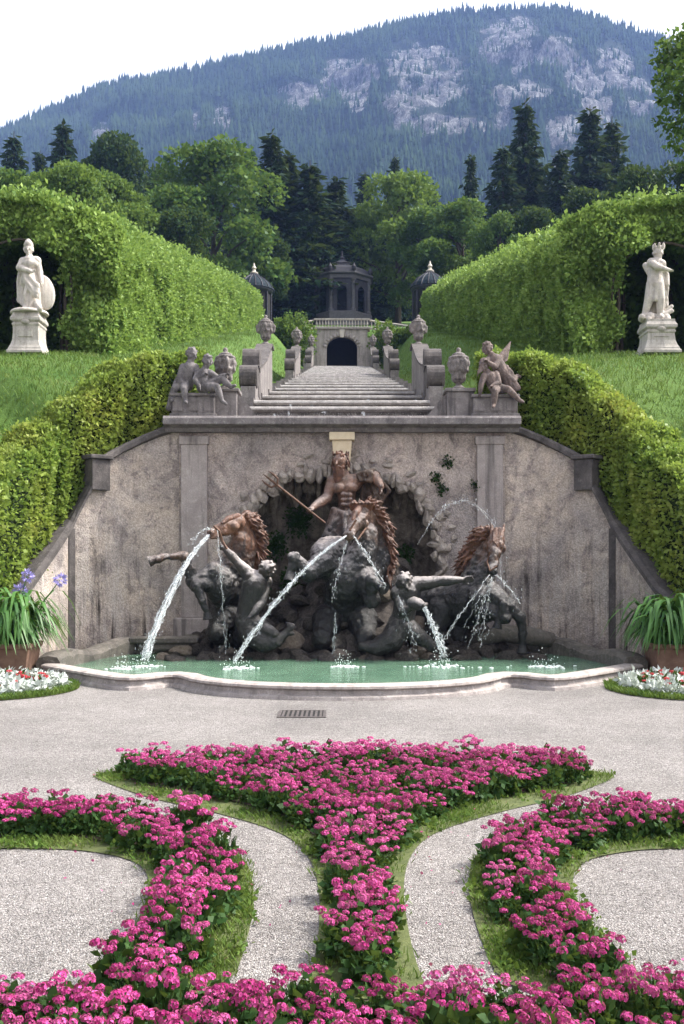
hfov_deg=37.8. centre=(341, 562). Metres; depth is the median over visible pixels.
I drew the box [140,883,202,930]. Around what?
flower plant
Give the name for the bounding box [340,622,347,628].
boulder
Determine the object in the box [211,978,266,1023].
flower plant
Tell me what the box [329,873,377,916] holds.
flower plant
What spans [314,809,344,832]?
flower plant
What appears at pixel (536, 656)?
boulder
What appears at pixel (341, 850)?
flower plant
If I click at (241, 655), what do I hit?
boulder
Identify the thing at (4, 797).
flower plant
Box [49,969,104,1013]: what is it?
flower plant
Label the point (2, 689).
silver plant
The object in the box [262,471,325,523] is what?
trident
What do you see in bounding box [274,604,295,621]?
boulder
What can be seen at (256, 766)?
flower plant
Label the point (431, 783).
flower plant
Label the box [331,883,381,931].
flower plant
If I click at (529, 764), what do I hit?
flower plant
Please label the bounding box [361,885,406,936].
flower plant
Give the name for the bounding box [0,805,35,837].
flower plant
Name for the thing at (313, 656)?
boulder
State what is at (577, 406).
clipped hedge
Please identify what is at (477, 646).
boulder
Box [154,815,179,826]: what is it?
flower plant
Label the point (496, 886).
flower plant
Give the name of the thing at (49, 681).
silver plant
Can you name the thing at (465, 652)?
boulder
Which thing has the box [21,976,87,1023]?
flower plant
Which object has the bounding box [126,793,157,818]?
flower plant
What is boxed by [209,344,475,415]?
water stairs
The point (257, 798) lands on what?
flower plant
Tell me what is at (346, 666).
foam
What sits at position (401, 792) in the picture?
flower plant
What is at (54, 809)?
flower plant
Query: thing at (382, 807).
flower plant
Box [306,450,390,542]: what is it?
sea god statue
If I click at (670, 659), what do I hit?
planter
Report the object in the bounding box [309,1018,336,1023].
flower plant
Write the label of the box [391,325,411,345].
shrub
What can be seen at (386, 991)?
flower plant
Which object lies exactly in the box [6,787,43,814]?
flower plant
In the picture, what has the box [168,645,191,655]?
boulder
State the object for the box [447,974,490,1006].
flower plant
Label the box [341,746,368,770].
flower plant
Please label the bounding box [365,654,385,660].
boulder
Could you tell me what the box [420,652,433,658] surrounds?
boulder
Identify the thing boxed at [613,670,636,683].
silver plant
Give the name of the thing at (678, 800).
flower plant
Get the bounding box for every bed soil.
[0,828,213,986]
[33,1000,585,1023]
[511,830,682,988]
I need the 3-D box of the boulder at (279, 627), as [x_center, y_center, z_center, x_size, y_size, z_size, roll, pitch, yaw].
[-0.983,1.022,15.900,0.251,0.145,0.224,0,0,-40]
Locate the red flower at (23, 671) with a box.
[16,667,33,676]
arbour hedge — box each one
[0,176,265,355]
[419,183,683,354]
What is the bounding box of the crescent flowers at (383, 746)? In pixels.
[114,734,587,772]
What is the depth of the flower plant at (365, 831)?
5.23 m
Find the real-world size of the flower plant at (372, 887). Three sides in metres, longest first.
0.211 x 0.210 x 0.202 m
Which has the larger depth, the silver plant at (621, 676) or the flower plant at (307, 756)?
the silver plant at (621, 676)
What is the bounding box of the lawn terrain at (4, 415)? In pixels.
[0,321,683,441]
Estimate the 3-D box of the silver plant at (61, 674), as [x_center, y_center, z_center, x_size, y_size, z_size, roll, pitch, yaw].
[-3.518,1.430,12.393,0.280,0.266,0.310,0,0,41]
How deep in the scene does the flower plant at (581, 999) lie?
3.31 m
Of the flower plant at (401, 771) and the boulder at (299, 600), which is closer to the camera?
the flower plant at (401, 771)
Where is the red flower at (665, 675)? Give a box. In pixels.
[650,672,666,680]
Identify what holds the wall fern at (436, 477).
attached to the retaining wall at (226, 463)
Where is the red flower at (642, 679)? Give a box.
[636,672,653,684]
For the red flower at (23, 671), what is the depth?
12.56 m
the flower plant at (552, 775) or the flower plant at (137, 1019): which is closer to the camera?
the flower plant at (137, 1019)
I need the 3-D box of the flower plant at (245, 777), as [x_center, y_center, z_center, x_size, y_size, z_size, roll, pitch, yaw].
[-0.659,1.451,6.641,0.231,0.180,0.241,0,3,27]
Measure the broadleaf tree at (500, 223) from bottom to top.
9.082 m
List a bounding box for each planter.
[0,640,42,671]
[641,640,683,674]
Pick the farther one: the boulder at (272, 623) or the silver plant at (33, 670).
the boulder at (272, 623)
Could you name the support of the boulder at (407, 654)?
on the rock mound
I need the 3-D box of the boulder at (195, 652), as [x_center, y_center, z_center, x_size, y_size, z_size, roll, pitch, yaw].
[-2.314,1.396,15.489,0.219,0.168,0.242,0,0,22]
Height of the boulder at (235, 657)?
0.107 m
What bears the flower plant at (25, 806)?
on the bed soil at (86, 836)
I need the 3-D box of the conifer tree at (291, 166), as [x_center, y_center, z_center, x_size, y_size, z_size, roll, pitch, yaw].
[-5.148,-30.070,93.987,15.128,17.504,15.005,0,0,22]
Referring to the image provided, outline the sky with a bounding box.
[0,0,683,126]
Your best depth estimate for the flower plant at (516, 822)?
5.23 m
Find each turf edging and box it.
[0,836,253,994]
[95,770,612,998]
[469,837,683,990]
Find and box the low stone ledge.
[476,624,555,646]
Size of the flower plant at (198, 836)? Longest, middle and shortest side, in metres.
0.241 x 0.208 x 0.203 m
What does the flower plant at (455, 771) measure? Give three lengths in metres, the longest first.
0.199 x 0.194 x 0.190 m
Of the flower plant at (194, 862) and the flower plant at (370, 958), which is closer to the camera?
the flower plant at (370, 958)
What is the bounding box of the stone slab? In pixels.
[129,636,200,649]
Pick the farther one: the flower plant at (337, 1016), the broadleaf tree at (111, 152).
the broadleaf tree at (111, 152)
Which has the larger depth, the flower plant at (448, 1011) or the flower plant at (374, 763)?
the flower plant at (374, 763)
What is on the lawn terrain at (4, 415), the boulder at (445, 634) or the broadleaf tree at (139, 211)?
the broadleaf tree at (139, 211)
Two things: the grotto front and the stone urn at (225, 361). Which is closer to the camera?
the stone urn at (225, 361)
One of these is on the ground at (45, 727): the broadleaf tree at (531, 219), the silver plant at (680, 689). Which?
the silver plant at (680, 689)
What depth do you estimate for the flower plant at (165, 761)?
6.96 m
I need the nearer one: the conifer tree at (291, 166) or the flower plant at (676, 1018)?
the flower plant at (676, 1018)
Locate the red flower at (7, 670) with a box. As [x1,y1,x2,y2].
[0,667,21,674]
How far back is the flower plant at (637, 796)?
5.83 m
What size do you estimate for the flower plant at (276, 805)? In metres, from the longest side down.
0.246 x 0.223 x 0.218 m
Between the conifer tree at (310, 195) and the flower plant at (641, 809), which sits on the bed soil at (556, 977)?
the flower plant at (641, 809)
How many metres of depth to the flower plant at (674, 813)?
5.60 m
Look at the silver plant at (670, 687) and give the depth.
11.39 m
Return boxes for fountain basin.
[36,634,647,700]
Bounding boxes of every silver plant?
[0,672,15,679]
[0,682,8,694]
[1,679,23,693]
[3,678,23,687]
[8,674,25,682]
[15,680,34,691]
[20,675,32,688]
[26,668,38,675]
[31,674,50,689]
[40,675,57,687]
[49,670,67,678]
[49,672,70,684]
[49,675,69,685]
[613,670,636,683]
[618,674,628,685]
[622,672,639,687]
[635,677,654,690]
[636,668,650,678]
[648,677,666,691]
[654,674,671,686]
[660,677,682,694]
[676,684,683,694]
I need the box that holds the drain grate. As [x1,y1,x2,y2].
[277,710,326,717]
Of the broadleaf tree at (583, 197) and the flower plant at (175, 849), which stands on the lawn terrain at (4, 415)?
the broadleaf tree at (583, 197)
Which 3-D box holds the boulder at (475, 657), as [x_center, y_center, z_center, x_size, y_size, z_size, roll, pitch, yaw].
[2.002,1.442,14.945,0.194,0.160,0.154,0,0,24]
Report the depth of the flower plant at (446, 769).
6.56 m
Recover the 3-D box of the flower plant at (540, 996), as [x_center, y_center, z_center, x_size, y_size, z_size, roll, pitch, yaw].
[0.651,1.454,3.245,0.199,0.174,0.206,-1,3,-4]
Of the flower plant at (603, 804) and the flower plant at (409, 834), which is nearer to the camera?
the flower plant at (409, 834)
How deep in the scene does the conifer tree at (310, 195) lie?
90.02 m
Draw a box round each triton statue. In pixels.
[219,544,294,652]
[358,571,473,655]
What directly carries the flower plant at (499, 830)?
on the bed soil at (556, 977)
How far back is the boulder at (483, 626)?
16.12 m
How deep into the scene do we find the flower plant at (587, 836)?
5.33 m
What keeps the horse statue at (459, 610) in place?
on the rock mound
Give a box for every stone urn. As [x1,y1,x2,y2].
[214,347,236,387]
[256,315,275,343]
[291,327,301,345]
[308,334,314,346]
[369,334,376,346]
[382,327,392,345]
[409,315,427,343]
[447,347,469,387]
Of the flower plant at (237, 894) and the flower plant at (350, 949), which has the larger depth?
the flower plant at (237, 894)
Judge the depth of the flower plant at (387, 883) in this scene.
4.59 m
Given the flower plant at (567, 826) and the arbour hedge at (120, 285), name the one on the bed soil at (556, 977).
the flower plant at (567, 826)
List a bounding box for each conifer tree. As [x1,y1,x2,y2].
[0,135,29,178]
[31,152,47,174]
[44,118,77,170]
[202,169,228,253]
[222,147,255,255]
[224,128,325,323]
[268,149,359,315]
[271,162,383,324]
[324,176,394,323]
[352,171,379,261]
[374,157,411,321]
[422,183,441,208]
[458,154,484,250]
[476,145,529,260]
[504,97,553,209]
[538,149,579,224]
[565,106,620,200]
[592,119,633,190]
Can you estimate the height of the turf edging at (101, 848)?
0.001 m
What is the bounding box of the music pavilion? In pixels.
[311,251,372,325]
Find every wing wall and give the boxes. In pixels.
[2,427,178,656]
[505,427,679,656]
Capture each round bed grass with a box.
[0,677,81,699]
[601,677,683,699]
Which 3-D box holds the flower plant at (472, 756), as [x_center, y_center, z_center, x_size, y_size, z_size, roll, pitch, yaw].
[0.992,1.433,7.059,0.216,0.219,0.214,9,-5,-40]
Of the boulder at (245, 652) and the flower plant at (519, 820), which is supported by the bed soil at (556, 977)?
the flower plant at (519, 820)
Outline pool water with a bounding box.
[75,652,608,682]
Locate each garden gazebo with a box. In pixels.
[244,263,273,320]
[410,261,442,320]
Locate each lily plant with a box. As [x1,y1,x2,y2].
[0,568,81,653]
[599,589,683,655]
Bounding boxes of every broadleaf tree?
[0,166,36,192]
[10,158,131,223]
[76,129,151,235]
[89,166,160,232]
[129,163,206,251]
[144,131,298,291]
[145,203,218,265]
[236,224,293,303]
[272,209,336,288]
[331,219,387,302]
[344,203,394,282]
[345,167,441,323]
[386,205,459,308]
[398,196,498,292]
[469,210,522,260]
[493,205,555,246]
[551,186,612,229]
[611,161,668,200]
[646,22,683,172]
[651,159,683,194]
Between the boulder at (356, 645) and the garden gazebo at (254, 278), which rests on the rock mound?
the boulder at (356, 645)
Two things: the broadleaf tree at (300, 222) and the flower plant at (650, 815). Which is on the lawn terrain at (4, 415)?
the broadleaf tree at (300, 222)
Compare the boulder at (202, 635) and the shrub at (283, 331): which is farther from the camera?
the shrub at (283, 331)
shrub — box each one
[274,315,299,348]
[283,309,320,363]
[366,317,398,365]
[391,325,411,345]
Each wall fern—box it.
[429,471,442,485]
[431,482,448,496]
[439,454,454,468]
[470,477,479,493]
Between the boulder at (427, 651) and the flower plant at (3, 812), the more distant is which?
the boulder at (427, 651)
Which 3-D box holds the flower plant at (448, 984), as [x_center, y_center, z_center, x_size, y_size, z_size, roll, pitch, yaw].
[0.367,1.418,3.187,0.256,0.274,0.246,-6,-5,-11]
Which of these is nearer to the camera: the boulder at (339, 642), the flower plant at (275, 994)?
the flower plant at (275, 994)
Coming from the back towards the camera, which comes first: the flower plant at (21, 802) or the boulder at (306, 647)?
the boulder at (306, 647)
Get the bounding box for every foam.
[104,656,134,669]
[114,652,165,668]
[219,652,258,669]
[330,650,364,667]
[403,650,492,668]
[507,647,576,668]
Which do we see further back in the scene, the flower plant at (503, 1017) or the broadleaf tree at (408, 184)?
the broadleaf tree at (408, 184)
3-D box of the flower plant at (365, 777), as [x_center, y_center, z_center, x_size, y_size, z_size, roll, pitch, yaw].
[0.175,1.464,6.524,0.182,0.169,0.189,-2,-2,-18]
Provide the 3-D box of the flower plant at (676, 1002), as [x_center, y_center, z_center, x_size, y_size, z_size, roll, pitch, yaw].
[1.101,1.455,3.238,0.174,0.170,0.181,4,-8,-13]
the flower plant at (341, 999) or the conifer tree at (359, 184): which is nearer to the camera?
the flower plant at (341, 999)
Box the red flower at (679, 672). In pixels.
[669,670,683,676]
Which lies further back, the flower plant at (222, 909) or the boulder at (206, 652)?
the boulder at (206, 652)
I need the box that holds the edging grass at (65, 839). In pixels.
[0,766,683,991]
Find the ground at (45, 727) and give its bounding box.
[0,685,683,999]
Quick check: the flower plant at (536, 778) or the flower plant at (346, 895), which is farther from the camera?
the flower plant at (536, 778)
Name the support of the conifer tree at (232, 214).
on the lawn terrain at (4, 415)
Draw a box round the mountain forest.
[0,0,683,246]
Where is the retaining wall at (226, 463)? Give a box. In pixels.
[163,416,520,635]
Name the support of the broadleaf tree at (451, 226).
on the lawn terrain at (4, 415)
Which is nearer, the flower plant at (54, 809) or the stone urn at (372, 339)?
the flower plant at (54, 809)
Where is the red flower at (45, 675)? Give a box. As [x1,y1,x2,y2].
[21,673,49,682]
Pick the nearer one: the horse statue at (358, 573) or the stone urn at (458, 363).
the horse statue at (358, 573)
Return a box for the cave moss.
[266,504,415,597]
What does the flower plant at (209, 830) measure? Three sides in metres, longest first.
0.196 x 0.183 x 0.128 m
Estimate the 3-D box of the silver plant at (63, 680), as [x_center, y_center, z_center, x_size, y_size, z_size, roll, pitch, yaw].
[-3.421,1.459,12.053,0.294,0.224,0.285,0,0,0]
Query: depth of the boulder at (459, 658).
14.80 m
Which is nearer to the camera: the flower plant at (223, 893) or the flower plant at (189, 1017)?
the flower plant at (189, 1017)
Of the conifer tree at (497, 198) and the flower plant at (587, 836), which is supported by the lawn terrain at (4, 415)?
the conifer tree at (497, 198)
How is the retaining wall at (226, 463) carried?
on the ground at (45, 727)
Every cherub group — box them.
[166,346,236,415]
[471,341,523,415]
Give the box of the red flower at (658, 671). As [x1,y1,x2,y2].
[646,668,664,677]
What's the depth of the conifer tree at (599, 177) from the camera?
103.23 m
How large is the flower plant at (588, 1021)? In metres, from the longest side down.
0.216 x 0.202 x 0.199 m
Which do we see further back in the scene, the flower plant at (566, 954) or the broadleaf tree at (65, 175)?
the broadleaf tree at (65, 175)
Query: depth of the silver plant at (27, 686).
11.52 m
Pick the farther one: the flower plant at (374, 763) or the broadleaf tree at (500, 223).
the broadleaf tree at (500, 223)
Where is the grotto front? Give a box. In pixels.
[303,318,407,367]
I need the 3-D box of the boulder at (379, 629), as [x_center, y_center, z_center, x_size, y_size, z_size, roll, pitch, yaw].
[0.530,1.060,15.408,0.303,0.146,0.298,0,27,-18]
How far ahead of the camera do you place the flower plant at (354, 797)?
5.93 m
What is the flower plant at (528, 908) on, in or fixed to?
on the bed soil at (556, 977)
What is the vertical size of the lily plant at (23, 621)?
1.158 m
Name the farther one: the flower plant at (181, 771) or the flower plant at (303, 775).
the flower plant at (181, 771)
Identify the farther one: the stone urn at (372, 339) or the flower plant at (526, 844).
the stone urn at (372, 339)
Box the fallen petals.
[50,769,683,979]
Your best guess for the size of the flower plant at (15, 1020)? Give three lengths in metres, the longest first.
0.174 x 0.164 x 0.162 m
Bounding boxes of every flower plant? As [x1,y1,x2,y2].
[0,793,19,806]
[0,799,11,832]
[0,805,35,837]
[0,972,35,1013]
[0,981,64,1022]
[0,985,11,1014]
[0,993,15,1023]
[1,1012,43,1023]
[3,795,39,828]
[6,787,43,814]
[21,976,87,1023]
[23,799,52,814]
[24,799,65,838]
[36,1000,102,1023]
[39,801,58,821]
[45,788,74,810]
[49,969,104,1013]
[54,794,92,825]
[54,803,89,835]
[77,798,111,836]
[79,971,135,1022]
[81,793,117,815]
[86,986,147,1023]
[89,919,140,990]
[91,793,129,822]
[101,802,137,844]
[104,961,150,1006]
[107,1007,178,1023]
[114,806,140,828]
[115,813,153,851]
[118,916,165,945]
[122,754,148,779]
[124,943,191,992]
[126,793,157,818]
[129,931,164,961]
[133,756,165,784]
[135,805,170,824]
[135,947,200,1023]
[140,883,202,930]
[141,873,191,916]
[142,824,181,852]
[144,751,167,773]
[147,813,183,837]
[149,831,180,866]
[150,869,195,902]
[150,894,203,958]
[153,852,205,887]
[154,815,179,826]
[154,999,212,1023]
[161,756,194,786]
[161,758,186,778]
[163,832,205,865]
[164,751,191,767]
[164,789,202,826]
[164,902,212,939]
[169,850,205,873]
[172,921,216,967]
[172,986,221,1023]
[173,819,215,853]
[175,859,204,870]
[176,875,232,929]
[178,794,217,833]
[185,751,212,773]
[185,758,219,790]
[189,745,220,766]
[190,758,210,774]
[190,971,257,1013]
[192,822,220,840]
[194,872,241,913]
[195,760,229,795]
[195,839,227,874]
[197,817,239,860]
[200,858,236,891]
[201,1012,237,1023]
[207,869,243,907]
[209,757,237,776]
[209,848,246,883]
[211,764,241,788]
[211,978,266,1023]
[212,775,241,802]
[226,767,255,791]
[228,754,248,769]
[232,764,252,778]
[237,979,291,1023]
[239,781,264,804]
[242,745,274,770]
[244,995,296,1023]
[245,777,280,809]
[248,976,285,1016]
[249,767,278,792]
[252,762,274,779]
[257,754,284,768]
[266,777,297,814]
[267,772,297,794]
[268,760,298,776]
[270,776,301,800]
[272,963,328,1018]
[273,750,305,776]
[276,753,298,761]
[281,772,313,790]
[281,791,312,821]
[285,798,321,829]
[289,993,335,1023]
[290,783,323,807]
[294,755,312,767]
[298,759,319,772]
[303,775,325,791]
[303,779,330,803]
[305,764,339,786]
[309,816,338,842]
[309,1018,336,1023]
[310,753,329,773]
[310,977,363,1019]
[311,791,346,822]
[313,905,372,959]
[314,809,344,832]
[314,828,348,860]
[314,1002,372,1023]
[316,762,334,777]
[317,755,341,771]
[317,850,360,902]
[318,787,351,813]
[319,784,350,811]
[323,781,347,794]
[326,814,352,826]
[326,840,362,871]
[329,778,361,797]
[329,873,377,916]
[330,769,351,782]
[330,825,368,859]
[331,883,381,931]
[332,762,359,779]
[333,806,375,841]
[334,798,367,819]
[336,774,363,793]
[338,925,390,967]
[338,930,397,987]
[338,1012,382,1023]
[340,817,377,851]
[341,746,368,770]
[344,855,380,879]
[346,792,368,808]
[348,873,383,893]
[349,756,379,774]
[349,768,374,781]
[350,738,381,765]
[352,836,389,874]
[353,793,394,827]
[354,775,377,791]
[354,909,393,934]
[355,973,408,1023]
[357,778,380,795]
[359,912,400,961]
[361,783,389,797]
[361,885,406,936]
[362,864,397,893]
[363,801,390,812]
[365,834,399,864]
[366,770,394,792]
[366,871,400,906]
[369,759,388,771]
[370,775,399,800]
[371,820,384,835]
[374,795,410,811]
[374,992,439,1023]
[376,823,409,852]
[377,776,400,790]
[377,809,423,845]
[381,750,405,772]
[383,765,404,776]
[384,786,405,795]
[384,793,419,829]
[389,764,413,786]
[391,1013,403,1023]
[398,792,429,824]
[399,754,419,770]
[401,790,421,808]
[401,984,443,1015]
[403,771,425,790]
[404,773,430,791]
[404,784,430,799]
[406,760,429,778]
[410,985,485,1023]
[411,764,441,781]
[413,746,437,769]
[417,770,447,803]
[419,797,449,817]
[420,791,448,808]
[422,964,489,1023]
[429,752,453,771]
[430,766,455,784]
[440,768,474,790]
[441,778,474,808]
[445,755,468,768]
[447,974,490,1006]
[448,761,472,778]
[450,768,472,781]
[461,759,495,783]
[463,772,493,803]
[464,758,477,769]
[469,750,492,768]
[471,762,496,776]
[474,819,521,864]
[476,998,537,1023]
[477,758,510,798]
[480,748,512,766]
[481,832,524,877]
[481,870,522,905]
[484,858,515,886]
[484,972,532,1021]
[487,888,526,923]
[493,761,515,775]
[495,762,525,795]
[495,816,534,843]
[497,813,526,827]
[504,904,560,947]
[507,755,537,776]
[511,834,535,847]
[513,842,539,864]
[513,864,564,905]
[513,981,572,1021]
[514,763,531,776]
[514,864,557,888]
[515,746,546,768]
[515,849,557,880]
[517,915,568,966]
[517,996,584,1023]
[519,768,547,791]
[520,812,550,831]
[520,842,565,876]
[522,895,572,927]
[526,833,566,867]
[527,826,578,858]
[529,877,570,913]
[531,806,566,836]
[532,790,570,818]
[533,751,557,773]
[534,756,565,788]
[534,1000,588,1023]
[540,827,569,846]
[547,962,608,1014]
[550,747,578,764]
[550,894,594,936]
[550,901,599,953]
[550,932,600,984]
[554,753,586,784]
[557,818,581,835]
[558,794,585,815]
[558,797,600,828]
[560,1018,594,1023]
[567,819,606,850]
[567,977,632,1023]
[574,754,593,779]
[577,931,630,983]
[581,803,606,817]
[585,791,617,816]
[585,814,615,841]
[595,796,637,828]
[603,974,655,1009]
[608,795,639,820]
[610,804,644,843]
[614,964,669,1023]
[616,787,651,806]
[632,959,683,1006]
[634,801,659,819]
[634,1015,683,1023]
[635,801,673,838]
[638,790,655,805]
[651,800,683,833]
[654,799,673,807]
[662,982,683,1019]
[662,1010,683,1023]
[671,798,683,803]
[675,809,683,832]
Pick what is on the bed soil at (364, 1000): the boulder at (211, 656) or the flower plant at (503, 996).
the flower plant at (503, 996)
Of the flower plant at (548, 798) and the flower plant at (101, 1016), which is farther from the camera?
the flower plant at (548, 798)
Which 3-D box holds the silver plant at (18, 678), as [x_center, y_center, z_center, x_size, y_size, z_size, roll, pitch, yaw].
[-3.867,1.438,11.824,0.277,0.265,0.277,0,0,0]
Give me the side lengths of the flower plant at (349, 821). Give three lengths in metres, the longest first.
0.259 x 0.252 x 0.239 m
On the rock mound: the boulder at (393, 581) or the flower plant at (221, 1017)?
the boulder at (393, 581)
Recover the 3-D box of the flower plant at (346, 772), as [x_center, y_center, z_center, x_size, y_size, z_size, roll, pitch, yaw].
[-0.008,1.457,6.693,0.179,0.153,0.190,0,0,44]
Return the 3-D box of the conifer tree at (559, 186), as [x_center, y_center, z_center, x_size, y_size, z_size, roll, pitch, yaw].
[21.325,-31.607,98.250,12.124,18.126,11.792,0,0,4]
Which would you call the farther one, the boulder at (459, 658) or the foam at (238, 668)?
the boulder at (459, 658)
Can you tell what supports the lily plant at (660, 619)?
in the planter at (670, 659)
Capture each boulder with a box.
[155,652,168,659]
[164,654,185,661]
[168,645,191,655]
[191,642,212,652]
[192,648,198,655]
[196,653,209,659]
[197,651,213,656]
[198,633,206,641]
[201,638,212,646]
[208,653,220,659]
[214,655,230,660]
[222,647,238,656]
[230,655,239,659]
[233,653,244,658]
[237,650,247,654]
[246,652,255,657]
[255,651,265,658]
[263,608,275,617]
[263,618,275,626]
[264,651,280,660]
[272,599,290,611]
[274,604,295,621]
[275,623,285,631]
[278,630,304,650]
[279,653,290,658]
[283,607,298,622]
[285,648,307,658]
[288,585,307,596]
[288,595,309,606]
[295,654,311,660]
[298,579,307,586]
[302,618,312,631]
[302,643,313,651]
[308,640,321,649]
[309,649,330,658]
[314,582,323,595]
[317,653,340,660]
[330,634,346,650]
[332,649,355,659]
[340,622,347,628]
[353,631,379,651]
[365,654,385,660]
[376,627,382,633]
[377,618,384,626]
[379,590,391,602]
[382,648,402,657]
[385,657,395,660]
[391,576,395,587]
[394,648,418,660]
[396,556,411,574]
[410,641,438,653]
[410,645,425,657]
[415,616,424,628]
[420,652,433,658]
[427,654,439,660]
[435,650,449,657]
[442,631,448,638]
[444,635,453,643]
[444,644,457,656]
[451,655,468,660]
[452,649,468,657]
[458,646,478,654]
[466,635,477,645]
[469,625,485,634]
[470,642,483,652]
[470,654,482,659]
[472,624,485,628]
[478,645,494,657]
[494,642,508,652]
[497,650,521,659]
[506,646,528,654]
[527,653,547,659]
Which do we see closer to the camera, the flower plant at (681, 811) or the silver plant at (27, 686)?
the flower plant at (681, 811)
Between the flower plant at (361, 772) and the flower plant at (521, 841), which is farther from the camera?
the flower plant at (361, 772)
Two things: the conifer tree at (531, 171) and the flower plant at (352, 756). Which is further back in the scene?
the conifer tree at (531, 171)
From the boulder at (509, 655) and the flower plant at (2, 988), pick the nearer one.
the flower plant at (2, 988)
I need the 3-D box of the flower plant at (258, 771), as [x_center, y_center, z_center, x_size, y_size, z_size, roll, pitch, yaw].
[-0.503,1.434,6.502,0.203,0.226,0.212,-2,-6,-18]
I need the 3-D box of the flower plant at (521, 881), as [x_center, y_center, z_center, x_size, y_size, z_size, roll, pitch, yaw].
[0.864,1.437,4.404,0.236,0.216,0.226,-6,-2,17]
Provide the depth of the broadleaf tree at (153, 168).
106.36 m
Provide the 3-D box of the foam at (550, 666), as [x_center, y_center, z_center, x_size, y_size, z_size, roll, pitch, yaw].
[2.781,1.318,13.923,0.887,0.267,0.540,0,0,22]
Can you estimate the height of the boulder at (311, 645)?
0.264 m
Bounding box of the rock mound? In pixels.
[210,569,497,657]
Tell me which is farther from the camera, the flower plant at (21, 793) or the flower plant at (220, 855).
the flower plant at (21, 793)
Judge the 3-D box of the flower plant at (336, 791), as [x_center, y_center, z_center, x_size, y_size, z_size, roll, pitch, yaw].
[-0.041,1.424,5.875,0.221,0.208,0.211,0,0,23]
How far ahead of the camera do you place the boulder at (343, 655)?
15.01 m
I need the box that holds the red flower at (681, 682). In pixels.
[663,676,683,690]
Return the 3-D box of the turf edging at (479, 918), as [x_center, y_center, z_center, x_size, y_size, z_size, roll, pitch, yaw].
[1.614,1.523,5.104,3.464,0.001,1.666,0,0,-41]
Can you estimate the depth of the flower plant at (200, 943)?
3.77 m
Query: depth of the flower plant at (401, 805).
5.65 m
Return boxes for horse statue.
[147,510,270,653]
[283,495,399,654]
[415,523,527,652]
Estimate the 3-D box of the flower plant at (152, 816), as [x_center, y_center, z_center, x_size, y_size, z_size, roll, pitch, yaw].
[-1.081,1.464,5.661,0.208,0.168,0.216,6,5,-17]
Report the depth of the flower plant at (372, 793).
5.96 m
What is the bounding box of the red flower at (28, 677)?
[14,672,30,681]
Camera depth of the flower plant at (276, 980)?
3.35 m
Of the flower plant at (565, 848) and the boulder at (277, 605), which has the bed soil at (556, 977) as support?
the flower plant at (565, 848)
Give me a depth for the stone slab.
15.78 m
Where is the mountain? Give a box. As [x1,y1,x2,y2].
[0,9,680,205]
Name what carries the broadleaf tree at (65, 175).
on the lawn terrain at (4, 415)
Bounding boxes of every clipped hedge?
[0,344,209,591]
[471,344,683,592]
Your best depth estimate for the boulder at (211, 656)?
14.97 m
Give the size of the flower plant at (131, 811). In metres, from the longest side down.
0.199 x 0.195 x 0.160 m
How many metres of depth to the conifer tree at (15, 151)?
111.64 m
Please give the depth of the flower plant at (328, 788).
6.01 m
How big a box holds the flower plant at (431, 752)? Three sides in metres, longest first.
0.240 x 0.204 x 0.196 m
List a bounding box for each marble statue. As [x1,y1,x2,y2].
[6,239,54,354]
[637,242,681,354]
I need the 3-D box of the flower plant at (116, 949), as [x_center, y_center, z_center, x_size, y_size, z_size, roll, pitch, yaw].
[-0.805,1.435,3.628,0.208,0.232,0.213,-6,3,6]
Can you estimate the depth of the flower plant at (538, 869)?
4.57 m
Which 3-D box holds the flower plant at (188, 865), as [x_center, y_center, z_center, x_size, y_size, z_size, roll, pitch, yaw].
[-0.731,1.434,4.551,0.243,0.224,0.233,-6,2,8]
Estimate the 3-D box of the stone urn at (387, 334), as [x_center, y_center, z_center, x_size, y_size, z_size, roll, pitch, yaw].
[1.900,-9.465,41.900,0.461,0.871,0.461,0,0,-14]
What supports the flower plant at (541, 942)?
on the bed soil at (556, 977)
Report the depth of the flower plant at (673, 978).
3.36 m

